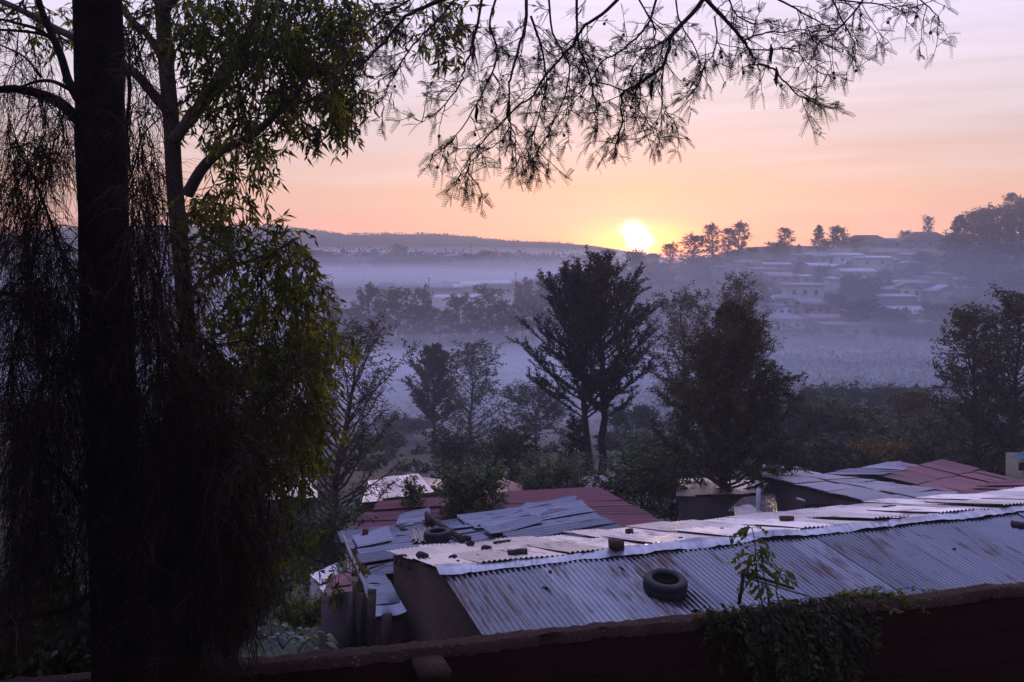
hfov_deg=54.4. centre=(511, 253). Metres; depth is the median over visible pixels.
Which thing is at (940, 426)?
thicket tree
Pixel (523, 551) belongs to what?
brick
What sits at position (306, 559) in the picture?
garden bush
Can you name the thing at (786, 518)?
brick
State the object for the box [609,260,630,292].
broadleaf tree
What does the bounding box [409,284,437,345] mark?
pine tree
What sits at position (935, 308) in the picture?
broadleaf tree
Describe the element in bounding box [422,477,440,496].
brown roofed house
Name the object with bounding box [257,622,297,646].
taro plant
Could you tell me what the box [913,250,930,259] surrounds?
broadleaf tree
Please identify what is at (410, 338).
broadleaf tree
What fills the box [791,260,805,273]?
broadleaf tree
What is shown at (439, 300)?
valley house
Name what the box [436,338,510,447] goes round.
silky oak
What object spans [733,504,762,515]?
flat pale shed
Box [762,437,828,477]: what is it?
thicket tree
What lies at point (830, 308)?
hillside house
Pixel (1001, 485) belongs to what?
striped roofed house
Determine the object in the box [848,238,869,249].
broadleaf tree
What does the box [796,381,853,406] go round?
acacia
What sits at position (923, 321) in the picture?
hillside house
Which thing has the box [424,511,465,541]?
wooden pole
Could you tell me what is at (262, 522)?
garden bush
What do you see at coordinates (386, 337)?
broadleaf tree
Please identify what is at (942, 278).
hillside house
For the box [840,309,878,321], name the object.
hillside house
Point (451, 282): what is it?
valley house
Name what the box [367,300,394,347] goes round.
pine tree
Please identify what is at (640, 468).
fig tree
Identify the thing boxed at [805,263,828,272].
hillside house
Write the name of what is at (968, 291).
hillside house
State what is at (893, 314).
broadleaf tree
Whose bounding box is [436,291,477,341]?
pine tree
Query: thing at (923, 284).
hillside house
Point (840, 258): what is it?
hillside house
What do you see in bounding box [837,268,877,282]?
hillside house
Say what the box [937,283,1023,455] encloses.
silky oak
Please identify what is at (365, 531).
brick
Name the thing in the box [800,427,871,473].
thicket tree
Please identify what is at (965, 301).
broadleaf tree
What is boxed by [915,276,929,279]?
hillside house
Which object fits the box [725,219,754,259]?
gum tree
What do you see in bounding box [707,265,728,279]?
hillside house
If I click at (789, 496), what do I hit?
brown walled house
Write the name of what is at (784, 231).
gum tree
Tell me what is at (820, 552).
long shed
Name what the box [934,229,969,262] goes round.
broadleaf tree
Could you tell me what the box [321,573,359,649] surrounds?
red roofed outhouse
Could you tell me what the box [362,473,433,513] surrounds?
white roofed house
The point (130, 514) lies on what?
she oak
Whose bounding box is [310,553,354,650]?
white roofed lean to
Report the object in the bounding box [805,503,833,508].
window
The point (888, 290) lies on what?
hillside house
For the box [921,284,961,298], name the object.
hillside house
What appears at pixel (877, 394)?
acacia
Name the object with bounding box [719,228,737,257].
gum tree
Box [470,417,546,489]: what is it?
bushy tree
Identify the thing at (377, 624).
patchwork shed
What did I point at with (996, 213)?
broadleaf tree
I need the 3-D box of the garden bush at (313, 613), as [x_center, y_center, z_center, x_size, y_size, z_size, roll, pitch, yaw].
[-3.996,6.737,18.841,1.158,0.737,1.196,0,0,0]
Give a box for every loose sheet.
[352,526,392,546]
[396,507,429,523]
[410,526,430,542]
[451,517,522,528]
[483,514,543,534]
[519,495,576,509]
[529,499,587,515]
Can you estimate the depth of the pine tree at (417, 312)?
230.80 m
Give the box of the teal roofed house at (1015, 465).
[1006,450,1023,479]
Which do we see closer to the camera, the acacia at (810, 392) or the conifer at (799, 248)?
the acacia at (810, 392)
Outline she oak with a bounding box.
[0,0,351,681]
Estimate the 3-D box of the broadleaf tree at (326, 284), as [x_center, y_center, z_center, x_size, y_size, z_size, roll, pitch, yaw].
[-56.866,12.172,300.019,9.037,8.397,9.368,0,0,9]
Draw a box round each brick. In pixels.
[362,528,368,534]
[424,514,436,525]
[507,548,527,555]
[608,539,623,549]
[625,528,633,533]
[779,516,793,520]
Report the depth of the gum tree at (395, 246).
478.56 m
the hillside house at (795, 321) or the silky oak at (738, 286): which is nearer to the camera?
the silky oak at (738, 286)
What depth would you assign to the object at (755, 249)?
311.67 m
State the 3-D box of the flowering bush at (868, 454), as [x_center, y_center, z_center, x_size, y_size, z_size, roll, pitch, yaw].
[17.359,9.901,46.998,3.582,2.799,3.321,0,0,-29]
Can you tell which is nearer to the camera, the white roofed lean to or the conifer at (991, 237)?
the white roofed lean to
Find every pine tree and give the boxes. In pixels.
[317,291,344,334]
[327,305,368,336]
[350,282,386,344]
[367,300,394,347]
[374,286,418,351]
[393,303,430,352]
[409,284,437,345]
[418,306,460,343]
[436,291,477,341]
[459,312,490,343]
[464,283,515,334]
[484,300,521,352]
[508,276,536,347]
[515,290,553,344]
[532,273,561,343]
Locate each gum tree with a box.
[0,0,496,656]
[389,243,403,256]
[399,246,408,253]
[658,240,680,284]
[676,231,717,275]
[701,222,723,263]
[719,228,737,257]
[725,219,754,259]
[775,228,796,251]
[921,214,936,231]
[1001,192,1022,232]
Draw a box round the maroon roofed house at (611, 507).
[347,487,667,529]
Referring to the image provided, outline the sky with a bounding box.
[0,0,1023,260]
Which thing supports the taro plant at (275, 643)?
on the ground
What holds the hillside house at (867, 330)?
on the ground
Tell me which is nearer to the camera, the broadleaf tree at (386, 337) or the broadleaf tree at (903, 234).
the broadleaf tree at (386, 337)
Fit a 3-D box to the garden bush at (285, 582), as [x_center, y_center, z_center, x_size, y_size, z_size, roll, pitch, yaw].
[-2.893,3.610,10.518,1.900,1.264,1.627,0,0,45]
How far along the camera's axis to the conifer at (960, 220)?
299.14 m
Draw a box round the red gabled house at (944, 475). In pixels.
[877,459,1015,497]
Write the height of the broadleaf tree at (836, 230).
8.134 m
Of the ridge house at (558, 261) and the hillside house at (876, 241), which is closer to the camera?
the hillside house at (876, 241)
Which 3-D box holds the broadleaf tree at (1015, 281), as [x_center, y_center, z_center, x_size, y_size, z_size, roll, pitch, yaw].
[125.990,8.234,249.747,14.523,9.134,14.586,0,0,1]
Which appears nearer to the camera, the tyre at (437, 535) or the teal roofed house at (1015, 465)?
the tyre at (437, 535)
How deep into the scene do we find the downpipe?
25.16 m
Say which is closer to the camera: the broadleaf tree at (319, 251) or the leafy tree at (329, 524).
the leafy tree at (329, 524)
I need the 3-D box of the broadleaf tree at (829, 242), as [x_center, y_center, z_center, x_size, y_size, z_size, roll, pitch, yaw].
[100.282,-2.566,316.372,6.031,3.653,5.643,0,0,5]
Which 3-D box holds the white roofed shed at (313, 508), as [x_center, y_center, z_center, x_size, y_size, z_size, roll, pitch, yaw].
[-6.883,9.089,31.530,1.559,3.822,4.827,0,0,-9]
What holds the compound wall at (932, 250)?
on the ground
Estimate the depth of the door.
218.05 m
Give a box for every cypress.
[400,342,460,450]
[506,244,665,475]
[544,250,663,475]
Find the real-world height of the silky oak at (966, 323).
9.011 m
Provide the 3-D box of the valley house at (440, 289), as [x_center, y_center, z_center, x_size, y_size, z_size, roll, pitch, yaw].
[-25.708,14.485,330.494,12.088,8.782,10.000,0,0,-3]
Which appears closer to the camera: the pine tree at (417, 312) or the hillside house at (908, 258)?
the pine tree at (417, 312)
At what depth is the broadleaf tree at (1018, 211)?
305.86 m
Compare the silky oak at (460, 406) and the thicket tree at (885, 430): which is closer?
the thicket tree at (885, 430)
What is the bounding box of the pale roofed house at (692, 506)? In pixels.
[676,478,764,520]
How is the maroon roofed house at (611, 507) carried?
on the ground
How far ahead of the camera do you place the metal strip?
22.32 m
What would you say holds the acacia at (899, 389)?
on the ground
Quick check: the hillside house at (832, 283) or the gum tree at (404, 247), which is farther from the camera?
the gum tree at (404, 247)
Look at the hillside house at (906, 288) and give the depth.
253.88 m
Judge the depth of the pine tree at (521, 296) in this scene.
239.36 m
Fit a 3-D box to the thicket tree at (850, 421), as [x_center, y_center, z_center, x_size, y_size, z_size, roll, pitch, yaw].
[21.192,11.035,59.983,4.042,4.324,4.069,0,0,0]
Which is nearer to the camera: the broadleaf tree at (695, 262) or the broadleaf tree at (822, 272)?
the broadleaf tree at (822, 272)
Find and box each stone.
[416,551,428,561]
[462,535,471,539]
[466,540,474,545]
[481,545,491,549]
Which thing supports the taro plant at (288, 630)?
on the ground
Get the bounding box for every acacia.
[321,0,959,219]
[349,430,407,450]
[369,410,441,437]
[590,421,655,453]
[607,403,667,432]
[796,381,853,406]
[830,376,903,407]
[873,382,934,407]
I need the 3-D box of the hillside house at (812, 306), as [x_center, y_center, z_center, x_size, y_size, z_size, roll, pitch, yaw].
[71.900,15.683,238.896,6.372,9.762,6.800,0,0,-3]
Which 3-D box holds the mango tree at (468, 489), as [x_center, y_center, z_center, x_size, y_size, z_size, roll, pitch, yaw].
[-1.102,7.092,26.500,2.218,3.522,2.330,0,0,-28]
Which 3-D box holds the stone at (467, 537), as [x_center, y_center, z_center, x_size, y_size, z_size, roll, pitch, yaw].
[-0.988,6.040,21.174,0.261,0.120,0.203,0,0,0]
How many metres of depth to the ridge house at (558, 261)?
466.00 m
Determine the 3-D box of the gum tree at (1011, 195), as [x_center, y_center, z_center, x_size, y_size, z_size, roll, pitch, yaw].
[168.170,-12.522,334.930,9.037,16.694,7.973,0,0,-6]
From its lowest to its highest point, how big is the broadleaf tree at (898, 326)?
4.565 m
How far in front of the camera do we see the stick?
19.24 m
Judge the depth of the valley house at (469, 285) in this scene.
337.15 m
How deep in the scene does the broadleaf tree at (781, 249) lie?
302.42 m
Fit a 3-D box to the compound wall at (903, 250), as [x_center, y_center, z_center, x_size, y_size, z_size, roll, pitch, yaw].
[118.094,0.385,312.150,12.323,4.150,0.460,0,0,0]
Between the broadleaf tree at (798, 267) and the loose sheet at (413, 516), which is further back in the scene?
the broadleaf tree at (798, 267)
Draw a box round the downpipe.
[755,489,760,512]
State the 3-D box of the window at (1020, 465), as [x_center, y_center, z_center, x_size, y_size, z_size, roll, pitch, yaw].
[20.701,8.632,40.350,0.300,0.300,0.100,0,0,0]
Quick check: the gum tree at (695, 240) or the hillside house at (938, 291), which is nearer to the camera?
the hillside house at (938, 291)
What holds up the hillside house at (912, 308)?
on the ground
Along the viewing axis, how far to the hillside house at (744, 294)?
253.99 m
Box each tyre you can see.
[424,527,451,542]
[643,568,687,600]
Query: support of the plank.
on the long shed at (820, 552)
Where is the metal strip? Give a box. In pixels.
[399,523,413,526]
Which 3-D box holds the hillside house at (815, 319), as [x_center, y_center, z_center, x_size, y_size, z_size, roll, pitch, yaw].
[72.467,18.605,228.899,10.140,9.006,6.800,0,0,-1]
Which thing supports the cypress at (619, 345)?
on the ground
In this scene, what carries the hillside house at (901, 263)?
on the ground
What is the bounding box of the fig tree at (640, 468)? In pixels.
[582,430,690,521]
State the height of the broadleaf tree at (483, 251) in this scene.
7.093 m
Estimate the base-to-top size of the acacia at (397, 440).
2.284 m
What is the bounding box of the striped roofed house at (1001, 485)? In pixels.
[948,479,1023,499]
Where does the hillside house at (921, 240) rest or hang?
on the ground
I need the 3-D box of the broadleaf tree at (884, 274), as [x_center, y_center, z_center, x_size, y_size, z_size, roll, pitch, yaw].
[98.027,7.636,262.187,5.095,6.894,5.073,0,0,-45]
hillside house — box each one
[646,253,659,278]
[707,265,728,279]
[722,263,742,272]
[727,273,742,284]
[728,260,761,269]
[732,290,750,300]
[748,267,781,275]
[752,302,773,311]
[753,287,775,295]
[761,314,809,329]
[762,262,793,269]
[763,272,799,286]
[770,303,796,313]
[772,294,806,310]
[778,253,811,260]
[780,283,826,299]
[794,298,827,316]
[796,274,813,282]
[801,314,851,328]
[805,252,834,263]
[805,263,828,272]
[818,322,887,338]
[820,276,839,294]
[826,301,839,313]
[827,253,866,263]
[827,264,849,274]
[836,235,898,246]
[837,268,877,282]
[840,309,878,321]
[850,256,894,270]
[872,294,919,305]
[874,280,936,289]
[878,286,901,293]
[879,306,924,317]
[886,238,899,246]
[892,282,922,301]
[896,232,946,248]
[896,253,920,259]
[896,261,917,266]
[908,265,933,274]
[913,320,939,333]
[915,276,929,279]
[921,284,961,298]
[925,272,952,284]
[951,276,978,291]
[960,285,991,298]
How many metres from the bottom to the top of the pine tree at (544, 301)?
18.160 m
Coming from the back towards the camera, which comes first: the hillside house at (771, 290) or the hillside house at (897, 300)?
the hillside house at (771, 290)
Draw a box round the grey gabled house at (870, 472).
[825,461,917,501]
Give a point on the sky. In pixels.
(944, 140)
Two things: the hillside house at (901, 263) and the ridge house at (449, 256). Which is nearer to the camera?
the hillside house at (901, 263)
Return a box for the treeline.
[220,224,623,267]
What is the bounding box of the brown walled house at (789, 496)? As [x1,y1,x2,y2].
[762,465,958,510]
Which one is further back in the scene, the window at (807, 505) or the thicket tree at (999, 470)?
the thicket tree at (999, 470)
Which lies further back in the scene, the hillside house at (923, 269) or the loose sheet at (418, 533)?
the hillside house at (923, 269)
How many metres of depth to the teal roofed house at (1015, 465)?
41.97 m
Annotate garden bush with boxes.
[0,559,89,680]
[5,579,90,675]
[146,486,302,589]
[202,535,311,652]
[239,514,324,596]
[269,589,322,630]
[396,473,426,510]
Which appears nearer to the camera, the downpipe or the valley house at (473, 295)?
the downpipe
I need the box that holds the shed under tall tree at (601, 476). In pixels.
[578,474,619,497]
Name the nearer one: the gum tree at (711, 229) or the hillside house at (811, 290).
the hillside house at (811, 290)
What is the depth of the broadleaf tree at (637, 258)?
298.68 m
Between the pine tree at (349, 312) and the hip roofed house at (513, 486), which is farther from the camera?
the pine tree at (349, 312)
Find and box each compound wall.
[822,248,852,252]
[869,248,908,252]
[916,248,935,253]
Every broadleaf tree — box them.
[310,249,327,259]
[312,280,336,304]
[326,254,340,264]
[326,326,350,347]
[367,331,398,355]
[394,331,434,354]
[440,334,468,352]
[473,332,510,351]
[474,250,497,260]
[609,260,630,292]
[622,248,651,295]
[673,255,714,279]
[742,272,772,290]
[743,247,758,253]
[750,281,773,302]
[762,241,791,257]
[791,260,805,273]
[812,265,834,282]
[822,240,836,247]
[822,291,847,310]
[826,225,850,247]
[829,297,885,321]
[835,271,866,300]
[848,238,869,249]
[849,274,884,301]
[869,306,919,329]
[876,270,893,289]
[878,319,929,339]
[897,230,911,237]
[902,261,934,278]
[908,321,957,340]
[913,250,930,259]
[914,300,962,324]
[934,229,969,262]
[948,298,998,325]
[961,207,995,246]
[971,202,1018,244]
[980,268,1023,298]
[998,200,1023,246]
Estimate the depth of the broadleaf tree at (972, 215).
316.90 m
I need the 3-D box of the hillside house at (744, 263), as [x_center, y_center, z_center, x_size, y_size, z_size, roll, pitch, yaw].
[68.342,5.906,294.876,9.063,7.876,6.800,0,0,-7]
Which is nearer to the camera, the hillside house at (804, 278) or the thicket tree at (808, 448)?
the thicket tree at (808, 448)
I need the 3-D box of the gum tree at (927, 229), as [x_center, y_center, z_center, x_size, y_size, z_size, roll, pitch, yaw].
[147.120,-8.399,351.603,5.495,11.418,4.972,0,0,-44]
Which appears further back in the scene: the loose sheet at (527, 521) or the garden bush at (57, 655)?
the loose sheet at (527, 521)
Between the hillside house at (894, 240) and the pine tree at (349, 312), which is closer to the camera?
the pine tree at (349, 312)
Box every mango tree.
[422,453,518,520]
[509,445,605,489]
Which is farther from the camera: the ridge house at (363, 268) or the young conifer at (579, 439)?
the ridge house at (363, 268)
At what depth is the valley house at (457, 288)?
330.19 m
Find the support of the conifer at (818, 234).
on the ground
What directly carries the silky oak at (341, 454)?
on the ground
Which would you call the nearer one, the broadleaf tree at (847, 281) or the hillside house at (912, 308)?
the hillside house at (912, 308)
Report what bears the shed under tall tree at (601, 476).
on the ground
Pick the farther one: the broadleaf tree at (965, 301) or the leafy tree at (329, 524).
the broadleaf tree at (965, 301)
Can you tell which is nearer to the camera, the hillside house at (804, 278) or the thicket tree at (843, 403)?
the thicket tree at (843, 403)
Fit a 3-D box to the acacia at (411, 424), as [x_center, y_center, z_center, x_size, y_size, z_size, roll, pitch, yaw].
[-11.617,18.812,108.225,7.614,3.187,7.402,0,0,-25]
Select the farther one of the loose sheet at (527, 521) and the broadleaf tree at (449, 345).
the broadleaf tree at (449, 345)
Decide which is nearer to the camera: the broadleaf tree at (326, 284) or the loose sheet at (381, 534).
the loose sheet at (381, 534)
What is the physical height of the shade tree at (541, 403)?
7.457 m
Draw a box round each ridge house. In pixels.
[341,255,358,265]
[356,265,369,271]
[359,257,372,264]
[443,254,459,265]
[549,257,573,266]
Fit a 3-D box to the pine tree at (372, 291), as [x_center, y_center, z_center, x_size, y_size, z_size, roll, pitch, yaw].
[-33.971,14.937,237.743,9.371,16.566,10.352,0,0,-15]
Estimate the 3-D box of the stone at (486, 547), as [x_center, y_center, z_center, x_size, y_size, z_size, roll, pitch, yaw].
[-0.459,5.230,17.639,0.194,0.134,0.144,0,0,-21]
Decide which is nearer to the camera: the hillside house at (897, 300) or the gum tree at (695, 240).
the hillside house at (897, 300)
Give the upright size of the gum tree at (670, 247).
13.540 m
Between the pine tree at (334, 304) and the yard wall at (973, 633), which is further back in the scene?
the pine tree at (334, 304)
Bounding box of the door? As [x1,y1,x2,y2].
[875,328,878,337]
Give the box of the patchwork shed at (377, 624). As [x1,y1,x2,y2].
[338,502,622,647]
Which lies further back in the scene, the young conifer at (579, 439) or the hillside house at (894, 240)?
the hillside house at (894, 240)
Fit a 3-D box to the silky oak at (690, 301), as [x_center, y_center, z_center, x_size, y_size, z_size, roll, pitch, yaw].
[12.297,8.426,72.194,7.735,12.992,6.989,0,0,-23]
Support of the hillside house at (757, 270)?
on the ground
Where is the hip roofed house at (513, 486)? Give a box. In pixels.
[497,478,523,491]
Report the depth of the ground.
261.31 m
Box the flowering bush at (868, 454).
[838,434,922,468]
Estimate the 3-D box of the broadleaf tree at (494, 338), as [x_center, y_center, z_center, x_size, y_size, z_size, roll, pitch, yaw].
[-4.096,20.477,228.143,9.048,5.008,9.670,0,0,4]
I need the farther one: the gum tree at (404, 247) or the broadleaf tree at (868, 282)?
the gum tree at (404, 247)
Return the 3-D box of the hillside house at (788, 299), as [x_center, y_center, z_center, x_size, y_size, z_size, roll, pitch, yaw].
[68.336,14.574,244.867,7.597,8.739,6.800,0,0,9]
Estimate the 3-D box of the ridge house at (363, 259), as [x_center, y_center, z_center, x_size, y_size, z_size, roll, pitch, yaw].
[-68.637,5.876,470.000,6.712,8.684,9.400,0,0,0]
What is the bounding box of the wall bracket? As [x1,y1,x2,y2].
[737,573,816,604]
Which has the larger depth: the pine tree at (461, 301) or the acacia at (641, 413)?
the pine tree at (461, 301)
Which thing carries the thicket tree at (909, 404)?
on the ground
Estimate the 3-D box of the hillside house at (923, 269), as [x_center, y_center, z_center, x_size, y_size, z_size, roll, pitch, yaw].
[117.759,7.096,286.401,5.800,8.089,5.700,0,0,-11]
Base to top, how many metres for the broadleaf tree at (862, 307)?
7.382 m
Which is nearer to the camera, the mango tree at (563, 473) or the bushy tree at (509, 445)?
the mango tree at (563, 473)
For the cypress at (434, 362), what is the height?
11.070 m
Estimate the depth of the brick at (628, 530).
18.86 m
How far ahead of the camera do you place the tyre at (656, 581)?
14.80 m
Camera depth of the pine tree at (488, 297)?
236.76 m
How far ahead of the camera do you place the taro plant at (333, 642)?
16.41 m
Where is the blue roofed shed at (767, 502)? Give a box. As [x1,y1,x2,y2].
[727,494,776,515]
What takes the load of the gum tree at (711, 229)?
on the ground
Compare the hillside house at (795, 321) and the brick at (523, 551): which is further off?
the hillside house at (795, 321)
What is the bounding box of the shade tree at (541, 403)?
[492,374,576,452]
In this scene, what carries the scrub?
on the ground
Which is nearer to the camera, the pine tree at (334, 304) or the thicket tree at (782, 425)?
the thicket tree at (782, 425)
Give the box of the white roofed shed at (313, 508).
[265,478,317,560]
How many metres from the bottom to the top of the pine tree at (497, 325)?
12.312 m
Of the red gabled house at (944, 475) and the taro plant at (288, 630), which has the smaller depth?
the taro plant at (288, 630)
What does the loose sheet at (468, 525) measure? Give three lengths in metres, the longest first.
1.543 x 1.121 x 0.053 m
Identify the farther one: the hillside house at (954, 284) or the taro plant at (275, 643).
the hillside house at (954, 284)
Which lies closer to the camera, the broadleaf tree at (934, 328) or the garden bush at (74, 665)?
the garden bush at (74, 665)
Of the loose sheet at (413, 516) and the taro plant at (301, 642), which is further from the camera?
the loose sheet at (413, 516)
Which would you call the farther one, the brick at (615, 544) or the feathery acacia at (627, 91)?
the brick at (615, 544)
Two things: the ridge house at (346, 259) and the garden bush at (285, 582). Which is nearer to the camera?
the garden bush at (285, 582)
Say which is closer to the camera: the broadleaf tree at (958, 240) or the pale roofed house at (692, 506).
the pale roofed house at (692, 506)
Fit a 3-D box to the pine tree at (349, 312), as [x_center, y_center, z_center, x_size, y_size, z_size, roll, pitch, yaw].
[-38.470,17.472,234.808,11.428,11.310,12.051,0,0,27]
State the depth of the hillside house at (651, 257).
330.22 m
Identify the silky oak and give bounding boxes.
[271,311,422,558]
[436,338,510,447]
[628,298,824,521]
[632,280,717,455]
[696,269,787,450]
[911,301,1023,470]
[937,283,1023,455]
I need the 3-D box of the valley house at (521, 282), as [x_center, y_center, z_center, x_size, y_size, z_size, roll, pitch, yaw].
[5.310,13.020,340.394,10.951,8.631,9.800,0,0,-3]
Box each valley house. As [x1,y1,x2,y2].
[375,283,399,292]
[416,284,452,295]
[434,295,460,305]
[443,282,459,283]
[451,284,463,292]
[460,281,481,290]
[467,294,499,306]
[481,280,514,289]
[511,279,540,289]
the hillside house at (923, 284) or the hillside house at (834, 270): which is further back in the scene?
the hillside house at (834, 270)
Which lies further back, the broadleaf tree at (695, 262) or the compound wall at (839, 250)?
the compound wall at (839, 250)
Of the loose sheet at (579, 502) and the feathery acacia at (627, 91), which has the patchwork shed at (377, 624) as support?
the loose sheet at (579, 502)
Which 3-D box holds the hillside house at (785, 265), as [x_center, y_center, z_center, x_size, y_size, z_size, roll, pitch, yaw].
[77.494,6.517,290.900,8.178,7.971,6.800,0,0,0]
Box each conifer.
[559,413,593,478]
[794,244,803,252]
[808,225,828,251]
[941,214,978,256]
[977,218,1008,255]
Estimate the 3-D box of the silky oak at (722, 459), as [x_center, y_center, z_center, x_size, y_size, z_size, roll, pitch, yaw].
[6.760,5.460,32.929,6.005,8.095,6.112,0,0,40]
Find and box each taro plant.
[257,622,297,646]
[264,633,307,651]
[267,623,305,643]
[287,628,327,653]
[297,633,339,650]
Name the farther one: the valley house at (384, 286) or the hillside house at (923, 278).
the valley house at (384, 286)
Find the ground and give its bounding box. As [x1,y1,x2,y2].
[0,226,1023,660]
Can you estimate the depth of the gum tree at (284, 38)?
7.52 m
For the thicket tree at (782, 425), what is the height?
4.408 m
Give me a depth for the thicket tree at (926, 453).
49.57 m
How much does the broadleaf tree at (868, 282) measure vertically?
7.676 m
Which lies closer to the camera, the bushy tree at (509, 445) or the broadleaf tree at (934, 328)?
the bushy tree at (509, 445)
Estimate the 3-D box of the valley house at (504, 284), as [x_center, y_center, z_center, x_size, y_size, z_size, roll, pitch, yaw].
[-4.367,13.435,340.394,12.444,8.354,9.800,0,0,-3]
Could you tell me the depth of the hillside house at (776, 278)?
270.19 m
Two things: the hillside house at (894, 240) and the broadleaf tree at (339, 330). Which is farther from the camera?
the hillside house at (894, 240)
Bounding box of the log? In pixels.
[1010,520,1023,528]
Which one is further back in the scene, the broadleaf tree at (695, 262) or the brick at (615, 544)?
the broadleaf tree at (695, 262)
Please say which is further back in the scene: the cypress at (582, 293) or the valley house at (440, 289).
the valley house at (440, 289)
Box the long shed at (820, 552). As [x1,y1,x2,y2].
[386,486,1023,642]
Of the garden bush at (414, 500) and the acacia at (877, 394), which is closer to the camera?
the garden bush at (414, 500)
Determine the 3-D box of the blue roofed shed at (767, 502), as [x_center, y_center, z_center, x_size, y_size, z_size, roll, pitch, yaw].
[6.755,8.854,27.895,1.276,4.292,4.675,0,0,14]
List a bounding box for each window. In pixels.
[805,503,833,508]
[1018,463,1023,470]
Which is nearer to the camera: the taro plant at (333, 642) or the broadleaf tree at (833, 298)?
the taro plant at (333, 642)
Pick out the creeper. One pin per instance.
(781, 624)
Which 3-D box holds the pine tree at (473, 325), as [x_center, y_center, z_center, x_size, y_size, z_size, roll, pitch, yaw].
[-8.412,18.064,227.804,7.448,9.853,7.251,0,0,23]
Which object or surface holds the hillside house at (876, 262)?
on the ground
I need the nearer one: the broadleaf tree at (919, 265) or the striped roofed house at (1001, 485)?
the striped roofed house at (1001, 485)
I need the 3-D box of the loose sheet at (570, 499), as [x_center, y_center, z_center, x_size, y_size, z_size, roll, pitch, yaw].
[0.863,5.881,23.470,1.456,0.161,0.685,0,0,-5]
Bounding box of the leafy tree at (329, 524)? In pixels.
[278,488,377,595]
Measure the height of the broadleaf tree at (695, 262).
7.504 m
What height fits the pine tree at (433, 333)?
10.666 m
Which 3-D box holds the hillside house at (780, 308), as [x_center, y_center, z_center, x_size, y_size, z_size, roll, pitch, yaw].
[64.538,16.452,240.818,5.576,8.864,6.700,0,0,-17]
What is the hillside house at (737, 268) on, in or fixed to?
on the ground
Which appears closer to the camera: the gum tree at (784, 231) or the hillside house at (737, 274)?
the hillside house at (737, 274)
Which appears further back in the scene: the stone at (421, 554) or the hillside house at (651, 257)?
the hillside house at (651, 257)
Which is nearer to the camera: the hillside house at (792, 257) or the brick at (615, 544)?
the brick at (615, 544)
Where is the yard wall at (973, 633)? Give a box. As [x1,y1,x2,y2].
[1,582,1023,681]
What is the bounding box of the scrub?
[136,255,1023,511]
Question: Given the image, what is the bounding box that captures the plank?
[493,539,510,543]
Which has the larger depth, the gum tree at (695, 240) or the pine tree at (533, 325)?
the gum tree at (695, 240)
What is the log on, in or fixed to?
on the long shed at (820, 552)
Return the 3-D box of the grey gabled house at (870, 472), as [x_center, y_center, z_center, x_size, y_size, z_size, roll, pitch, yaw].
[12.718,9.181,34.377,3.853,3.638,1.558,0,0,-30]
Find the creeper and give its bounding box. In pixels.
[689,525,936,681]
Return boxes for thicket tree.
[745,400,794,452]
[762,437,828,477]
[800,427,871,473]
[810,392,866,441]
[829,401,894,455]
[849,411,922,461]
[874,383,950,438]
[887,423,967,464]
[919,407,985,465]
[940,430,1021,478]
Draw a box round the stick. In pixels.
[363,563,384,575]
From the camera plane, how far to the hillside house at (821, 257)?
296.06 m
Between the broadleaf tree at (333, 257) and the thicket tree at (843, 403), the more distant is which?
the broadleaf tree at (333, 257)
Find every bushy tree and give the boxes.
[419,423,500,480]
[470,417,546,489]
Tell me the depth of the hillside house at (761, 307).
240.05 m
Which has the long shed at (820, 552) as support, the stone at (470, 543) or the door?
the stone at (470, 543)
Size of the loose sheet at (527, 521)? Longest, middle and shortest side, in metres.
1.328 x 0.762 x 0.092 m
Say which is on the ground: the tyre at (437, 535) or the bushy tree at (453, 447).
the bushy tree at (453, 447)

